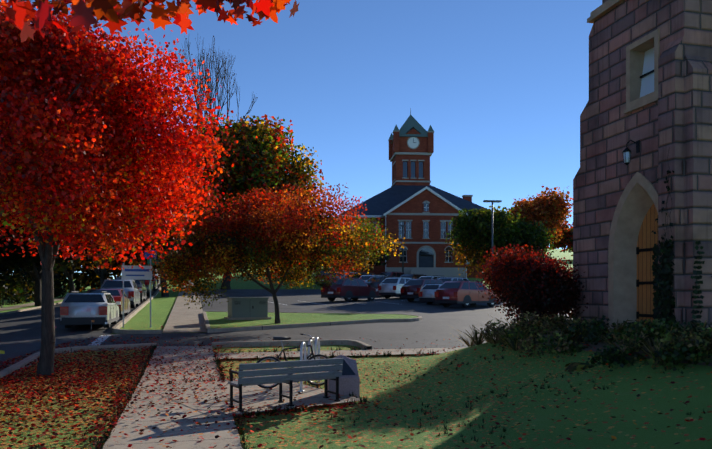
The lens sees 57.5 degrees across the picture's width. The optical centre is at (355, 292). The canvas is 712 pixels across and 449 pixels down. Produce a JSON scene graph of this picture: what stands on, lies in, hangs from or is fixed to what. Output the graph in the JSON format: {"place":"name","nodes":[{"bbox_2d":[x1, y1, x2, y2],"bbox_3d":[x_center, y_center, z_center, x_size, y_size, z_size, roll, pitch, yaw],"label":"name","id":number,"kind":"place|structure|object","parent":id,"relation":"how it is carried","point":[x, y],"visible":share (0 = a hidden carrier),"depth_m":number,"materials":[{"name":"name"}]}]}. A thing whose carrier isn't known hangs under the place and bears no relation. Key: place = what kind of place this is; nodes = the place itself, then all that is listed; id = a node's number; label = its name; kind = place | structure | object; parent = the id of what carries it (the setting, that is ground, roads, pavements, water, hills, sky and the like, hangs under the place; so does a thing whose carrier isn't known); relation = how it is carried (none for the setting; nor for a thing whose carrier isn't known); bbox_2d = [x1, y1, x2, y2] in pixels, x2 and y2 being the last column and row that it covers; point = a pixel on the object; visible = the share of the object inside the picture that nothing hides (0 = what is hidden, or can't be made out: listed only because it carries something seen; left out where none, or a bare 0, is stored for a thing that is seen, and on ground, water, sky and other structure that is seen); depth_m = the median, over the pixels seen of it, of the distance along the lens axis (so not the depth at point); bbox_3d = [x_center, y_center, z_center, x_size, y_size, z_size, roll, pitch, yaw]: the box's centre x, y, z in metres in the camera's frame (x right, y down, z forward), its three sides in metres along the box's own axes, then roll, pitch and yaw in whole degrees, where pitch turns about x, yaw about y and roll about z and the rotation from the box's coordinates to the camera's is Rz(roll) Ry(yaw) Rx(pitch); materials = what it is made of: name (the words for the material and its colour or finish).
{"place":"outdoors","nodes":[
{"label":"outdoors","id":0,"kind":"place"},
{"bbox_2d":[0,297,64,310],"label":"sidewalk","id":1,"kind":"structure","parent":0,"point":[22,305],"depth_m":62.12,"materials":[{"name":"concrete"}]},
{"bbox_2d":[0,283,160,369],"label":"street asphalt","id":2,"kind":"structure","parent":0,"point":[20,333],"depth_m":25.42,"materials":[{"name":"grey asphalt"}]},
{"bbox_2d":[60,291,120,327],"bbox_3d":[-11.282,0.694,27.724,2.120,1.505,4.480,0,0,-14],"label":"street car","id":3,"kind":"object","parent":2,"relation":"on","point":[77,308],"visible":0.9,"depth_m":25.73,"materials":[{"name":"white paint"}]},
{"bbox_2d":[86,289,131,317],"bbox_3d":[-12.646,0.519,32.939,2.200,1.415,4.760,0,0,-14],"label":"street car","id":4,"kind":"object","parent":2,"relation":"on","point":[116,294],"visible":0.38,"depth_m":31.85,"materials":[{"name":"red paint"}]},
{"bbox_2d":[100,278,141,307],"bbox_3d":[-14.436,0.044,39.830,2.280,1.784,4.780,0,0,-14],"label":"street car","id":5,"kind":"object","parent":2,"relation":"on","point":[131,288],"visible":0.46,"depth_m":38.04,"materials":[{"name":"grey paint"}]},
{"bbox_2d":[116,276,147,301],"bbox_3d":[-15.985,-0.218,45.937,2.280,1.784,4.780,0,0,-14],"label":"street car","id":6,"kind":"object","parent":2,"relation":"on","point":[143,292],"visible":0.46,"depth_m":44.45,"materials":[{"name":"black paint"}]},
{"bbox_2d":[143,280,154,296],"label":"street car","id":7,"kind":"object","parent":2,"relation":"on","point":[146,282],"visible":0.31,"depth_m":51.85,"materials":[{"name":"grey paint"}]},
{"bbox_2d":[151,276,158,290],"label":"street car","id":8,"kind":"object","parent":2,"relation":"on","point":[154,284],"visible":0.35,"depth_m":60.25,"materials":[{"name":"black paint"}]},
{"bbox_2d":[152,269,159,285],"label":"street car","id":9,"kind":"object","parent":2,"relation":"on","point":[156,274],"visible":0.25,"depth_m":65.50,"materials":[{"name":"grey paint"}]},
{"bbox_2d":[0,0,601,278],"label":"sky","id":10,"kind":"structure","parent":0,"point":[501,86],"materials":[{"name":"blue"}]},
{"bbox_2d":[87,289,572,349],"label":"parking lot","id":11,"kind":"structure","parent":0,"point":[432,326],"depth_m":29.88,"materials":[{"name":"grey asphalt"}]},
{"bbox_2d":[88,335,109,345],"bbox_3d":[-8.930,1.665,22.564,0.350,0.149,3.600,0,0,-14],"label":"stop bar","id":12,"kind":"object","parent":11,"relation":"on","point":[102,338],"visible":0.7,"depth_m":22.88,"materials":[{"name":"white paint"}]},
{"bbox_2d":[321,277,378,300],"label":"car","id":13,"kind":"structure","parent":11,"relation":"on","point":[348,289],"depth_m":48.60,"materials":[{"name":"red paint"}]},
{"bbox_2d":[353,273,373,278],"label":"car","id":14,"kind":"object","parent":11,"relation":"on","point":[356,276],"visible":0.08,"depth_m":65.57,"materials":[{"name":"grey paint"}]},
{"bbox_2d":[359,274,384,281],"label":"car","id":15,"kind":"object","parent":11,"relation":"on","point":[365,278],"visible":0.21,"depth_m":61.15,"materials":[{"name":"white paint"}]},
{"bbox_2d":[366,276,390,288],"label":"car","id":16,"kind":"object","parent":11,"relation":"on","point":[374,281],"visible":0.1,"depth_m":57.40,"materials":[{"name":"grey paint"}]},
{"bbox_2d":[378,277,411,297],"bbox_3d":[4.120,-0.432,55.031,2.280,1.784,4.780,0,0,42],"label":"car","id":17,"kind":"object","parent":11,"relation":"on","point":[388,287],"visible":0.38,"depth_m":53.36,"materials":[{"name":"white paint"}]},
{"bbox_2d":[400,274,425,277],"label":"car","id":18,"kind":"object","parent":11,"relation":"on","point":[410,276],"visible":0.19,"depth_m":64.74,"materials":[{"name":"black paint"}]},
{"bbox_2d":[401,278,443,300],"bbox_3d":[5.739,-0.221,50.565,2.280,1.784,4.780,0,0,44],"label":"car","id":19,"kind":"object","parent":11,"relation":"on","point":[411,288],"visible":0.44,"depth_m":49.13,"materials":[{"name":"red paint"}]},
{"bbox_2d":[419,283,442,303],"bbox_3d":[6.663,0.074,47.078,4.480,1.505,2.120,0,0,-44],"label":"car","id":20,"kind":"object","parent":11,"relation":"on","point":[427,293],"visible":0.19,"depth_m":45.70,"materials":[{"name":"white paint"}]},
{"bbox_2d":[420,275,446,278],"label":"car","id":21,"kind":"object","parent":11,"relation":"on","point":[433,276],"visible":0.06,"depth_m":60.97,"materials":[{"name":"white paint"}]},
{"bbox_2d":[439,277,467,281],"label":"car","id":22,"kind":"object","parent":11,"relation":"on","point":[451,278],"visible":0.1,"depth_m":56.89,"materials":[{"name":"grey paint"}]},
{"bbox_2d":[435,280,500,306],"bbox_3d":[7.641,0.066,44.105,4.780,1.784,2.280,0,0,-43],"label":"car","id":23,"kind":"object","parent":11,"relation":"on","point":[464,293],"visible":0.92,"depth_m":42.84,"materials":[{"name":"red paint"}]},
{"bbox_2d":[483,200,501,284],"bbox_3d":[12.251,-3.765,58.214,1.600,9.030,0.400,0,0,-7],"label":"lot light pole","id":24,"kind":"object","parent":11,"relation":"on","point":[495,201],"visible":0.54,"depth_m":58.13,"materials":[{"name":"grey metal"}]},
{"bbox_2d":[444,206,556,277],"bbox_3d":[13.845,-3.859,64.391,10.243,8.645,10.104,0,0,-1],"label":"green tree","id":25,"kind":"object","parent":11,"relation":"on","point":[471,230],"visible":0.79,"depth_m":61.67,"materials":[{"name":"green plant"}]},
{"bbox_2d":[0,249,711,448],"bbox_3d":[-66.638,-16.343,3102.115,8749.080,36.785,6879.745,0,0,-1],"label":"ground","id":26,"kind":"structure","parent":0,"point":[648,405],"depth_m":10.36,"materials":[{"name":"green plant"}]},
{"bbox_2d":[0,191,11,225],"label":"street tree","id":27,"kind":"object","parent":26,"relation":"on","point":[4,223],"depth_m":34.99,"materials":[{"name":"green plant"}]},
{"bbox_2d":[0,199,27,237],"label":"street tree","id":28,"kind":"object","parent":26,"relation":"on","point":[3,217],"depth_m":46.89,"materials":[{"name":"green plant"}]},
{"bbox_2d":[0,301,62,314],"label":"kerb","id":29,"kind":"structure","parent":26,"relation":"on","point":[14,311],"depth_m":49.98,"materials":[{"name":"concrete"}]},
{"bbox_2d":[0,263,66,307],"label":"hedge side","id":30,"kind":"object","parent":26,"relation":"on","point":[16,287],"visible":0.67,"depth_m":67.20,"materials":[{"name":"green plant"}]},
{"bbox_2d":[0,204,127,305],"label":"street tree","id":31,"kind":"object","parent":26,"relation":"on","point":[14,259],"visible":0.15,"depth_m":61.75,"materials":[{"name":"green plant"}]},
{"bbox_2d":[22,246,116,292],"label":"street tree","id":32,"kind":"object","parent":26,"relation":"on","point":[72,268],"depth_m":80.03,"materials":[{"name":"green plant"}]},
{"bbox_2d":[0,343,156,378],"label":"street kerb","id":33,"kind":"structure","parent":26,"relation":"on","point":[16,366],"depth_m":19.59,"materials":[{"name":"concrete"}]},
{"bbox_2d":[8,234,194,293],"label":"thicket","id":34,"kind":"object","parent":26,"relation":"on","point":[84,277],"visible":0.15,"depth_m":104.29,"materials":[{"name":"green plant"}]},
{"bbox_2d":[90,225,143,285],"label":"tree","id":35,"kind":"object","parent":26,"relation":"on","point":[99,273],"depth_m":93.62,"materials":[{"name":"green plant"}]},
{"bbox_2d":[0,0,237,378],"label":"red maple","id":36,"kind":"object","parent":26,"relation":"on","point":[82,116],"visible":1,"depth_m":13.93,"materials":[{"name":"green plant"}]},
{"bbox_2d":[100,227,144,279],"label":"street tree","id":37,"kind":"object","parent":26,"relation":"on","point":[106,271],"visible":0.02,"depth_m":104.83,"materials":[{"name":"green plant"}]},
{"bbox_2d":[112,275,166,333],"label":"street kerb","id":38,"kind":"structure","parent":26,"relation":"on","point":[116,329],"depth_m":26.72,"materials":[{"name":"concrete"}]},
{"bbox_2d":[106,149,174,281],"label":"street tree","id":39,"kind":"object","parent":26,"relation":"on","point":[168,245],"depth_m":70.25,"materials":[{"name":"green plant"}]},
{"bbox_2d":[122,249,163,327],"bbox_3d":[-9.058,-0.034,27.805,1.870,3.650,0.060,0,0,-18],"label":"sign board","id":40,"kind":"object","parent":26,"relation":"on","point":[134,273],"visible":0.67,"depth_m":27.73,"materials":[{"name":"grey metal"}]},
{"bbox_2d":[2,0,298,45],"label":"maple","id":41,"kind":"object","parent":26,"relation":"on","point":[20,13],"visible":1,"depth_m":4.37,"materials":[{"name":"red plant"}]},
{"bbox_2d":[120,184,220,296],"bbox_3d":[-15.063,-4.273,53.703,7.551,9.806,10.062,0,0,-1],"label":"street maple","id":42,"kind":"object","parent":26,"relation":"on","point":[165,294],"visible":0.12,"depth_m":52.63,"materials":[{"name":"red plant"}]},
{"bbox_2d":[103,345,242,448],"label":"sidewalk","id":43,"kind":"structure","parent":26,"relation":"on","point":[188,438],"depth_m":10.07,"materials":[{"name":"concrete"}]},
{"bbox_2d":[162,289,206,332],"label":"sidewalk","id":44,"kind":"structure","parent":26,"relation":"on","point":[182,318],"depth_m":32.61,"materials":[{"name":"concrete"}]},
{"bbox_2d":[172,36,257,277],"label":"bare tree","id":45,"kind":"object","parent":26,"relation":"on","point":[209,84],"visible":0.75,"depth_m":78.59,"materials":[{"name":"brown plant"}]},
{"bbox_2d":[154,110,324,289],"bbox_3d":[-12.193,-8.716,64.381,17.984,17.406,18.246,0,0,-1],"label":"green tree","id":46,"kind":"object","parent":26,"relation":"on","point":[260,155],"visible":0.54,"depth_m":59.57,"materials":[{"name":"green plant"}]},
{"bbox_2d":[143,378,362,416],"bbox_3d":[-2.132,1.959,12.720,2.950,0.040,3.900,0,0,-34],"label":"bench pad","id":47,"kind":"object","parent":26,"relation":"on","point":[313,394],"visible":0.56,"depth_m":12.29,"materials":[{"name":"grey concrete"}]},
{"bbox_2d":[228,358,343,410],"bbox_3d":[-1.238,1.578,11.494,1.980,0.796,0.647,0,0,-31],"label":"bench","id":48,"kind":"object","parent":47,"relation":"on","point":[327,367],"visible":0.98,"depth_m":11.24,"materials":[{"name":"black metal"}]},
{"bbox_2d":[253,333,328,388],"bbox_3d":[-1.283,1.413,13.437,1.633,1.096,0.725,0,0,-1],"label":"bicycle","id":49,"kind":"object","parent":47,"relation":"on","point":[281,338],"visible":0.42,"depth_m":13.28,"materials":[{"name":"black metal"}]},
{"bbox_2d":[212,340,371,349],"bbox_3d":[-2.142,1.757,21.521,5.272,0.266,1.881,0,0,-1],"label":"drive kerb","id":50,"kind":"object","parent":26,"relation":"on","point":[358,344],"visible":0.79,"depth_m":21.75,"materials":[{"name":"concrete"}]},
{"bbox_2d":[298,337,319,391],"bbox_3d":[-0.969,1.529,13.832,0.140,1.077,1.883,0,0,8],"label":"bike rack","id":51,"kind":"object","parent":26,"relation":"on","point":[307,350],"visible":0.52,"depth_m":13.63,"materials":[{"name":"silver metal"}]},
{"bbox_2d":[203,311,421,332],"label":"island kerb","id":52,"kind":"structure","parent":26,"relation":"on","point":[209,330],"depth_m":29.16,"materials":[{"name":"concrete"}]},
{"bbox_2d":[206,312,417,328],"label":"island grass","id":53,"kind":"structure","parent":52,"relation":"on","point":[217,320],"depth_m":31.51,"materials":[{"name":"green plant"}]},
{"bbox_2d":[224,297,270,319],"bbox_3d":[-5.176,0.783,30.945,2.000,1.120,1.200,0,0,-23],"label":"transformer box","id":54,"kind":"object","parent":53,"relation":"on","point":[247,308],"visible":0.96,"depth_m":30.47,"materials":[{"name":"green"}]},
{"bbox_2d":[147,182,404,323],"bbox_3d":[-3.380,-1.502,28.631,10.532,6.629,9.194,0,0,-1],"label":"island tree","id":55,"kind":"object","parent":53,"relation":"on","point":[259,234],"visible":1,"depth_m":26.83,"materials":[{"name":"orange plant"}]},
{"bbox_2d":[298,229,343,280],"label":"tree","id":56,"kind":"object","parent":26,"relation":"on","point":[313,263],"depth_m":77.72,"materials":[{"name":"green plant"}]},
{"bbox_2d":[315,270,343,285],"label":"car","id":57,"kind":"object","parent":26,"relation":"on","point":[326,274],"visible":0.21,"depth_m":70.16,"materials":[{"name":"red paint"}]},
{"bbox_2d":[216,347,465,358],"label":"sidewalk","id":58,"kind":"structure","parent":26,"relation":"on","point":[345,352],"depth_m":19.72,"materials":[{"name":"concrete"}]},
{"bbox_2d":[329,271,355,278],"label":"car","id":59,"kind":"object","parent":26,"relation":"on","point":[341,275],"visible":0.12,"depth_m":67.30,"materials":[{"name":"grey paint"}]},
{"bbox_2d":[328,354,359,397],"bbox_3d":[-0.259,1.679,12.684,0.592,0.904,0.432,0,0,-9],"label":"marker stone","id":60,"kind":"object","parent":26,"relation":"on","point":[349,379],"visible":0.56,"depth_m":12.51,"materials":[{"name":"grey stone"}]},
{"bbox_2d":[2,344,707,448],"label":"grass tufts","id":61,"kind":"object","parent":26,"relation":"on","point":[218,365],"visible":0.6,"depth_m":11.22,"materials":[{"name":"green plant"}]},
{"bbox_2d":[0,330,711,448],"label":"fallen leaves","id":62,"kind":"object","parent":26,"relation":"on","point":[118,398],"visible":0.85,"depth_m":12.61,"materials":[{"name":"red plant"}]},
{"bbox_2d":[322,231,392,272],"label":"tree","id":63,"kind":"object","parent":26,"relation":"on","point":[381,259],"visible":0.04,"depth_m":73.95,"materials":[{"name":"orange plant"}]},
{"bbox_2d":[379,271,405,276],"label":"car","id":64,"kind":"object","parent":26,"relation":"on","point":[394,274],"visible":0.23,"depth_m":69.77,"materials":[{"name":"red paint"}]},
{"bbox_2d":[400,225,405,272],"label":"lamp post","id":65,"kind":"object","parent":26,"relation":"on","point":[402,248],"visible":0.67,"depth_m":78.01,"materials":[{"name":"grey metal"}]},
{"bbox_2d":[335,108,493,277],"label":"courthouse","id":66,"kind":"structure","parent":26,"relation":"on","point":[418,205],"depth_m":90.50,"materials":[{"name":"red brick"}]},
{"bbox_2d":[473,244,588,326],"bbox_3d":[5.067,0.161,18.087,3.180,3.062,3.404,0,0,-1],"label":"burning bush","id":67,"kind":"object","parent":26,"relation":"on","point":[531,283],"visible":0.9,"depth_m":17.10,"materials":[{"name":"red plant"}]},
{"bbox_2d":[507,186,572,256],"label":"orange tree","id":68,"kind":"object","parent":26,"relation":"on","point":[552,210],"visible":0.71,"depth_m":71.70,"materials":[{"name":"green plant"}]},
{"bbox_2d":[548,223,572,255],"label":"tree","id":69,"kind":"object","parent":26,"relation":"on","point":[565,240],"visible":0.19,"depth_m":186.14,"materials":[{"name":"green plant"}]},
{"bbox_2d":[448,310,711,373],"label":"garden bed plants","id":70,"kind":"object","parent":26,"relation":"on","point":[688,343],"visible":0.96,"depth_m":12.69,"materials":[{"name":"green plant"}]},
{"bbox_2d":[518,329,711,365],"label":"garden mulch","id":71,"kind":"object","parent":26,"relation":"on","point":[599,345],"visible":0.15,"depth_m":13.20,"materials":[{"name":"brown soil"}]},
{"bbox_2d":[573,0,711,330],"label":"church tower","id":72,"kind":"structure","parent":26,"relation":"on","point":[648,107],"depth_m":14.89,"materials":[{"name":"stone"}]},
{"bbox_2d":[652,151,711,331],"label":"ivy","id":73,"kind":"object","parent":72,"relation":"attached to","point":[663,294],"visible":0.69,"depth_m":13.48,"materials":[{"name":"green plant"}]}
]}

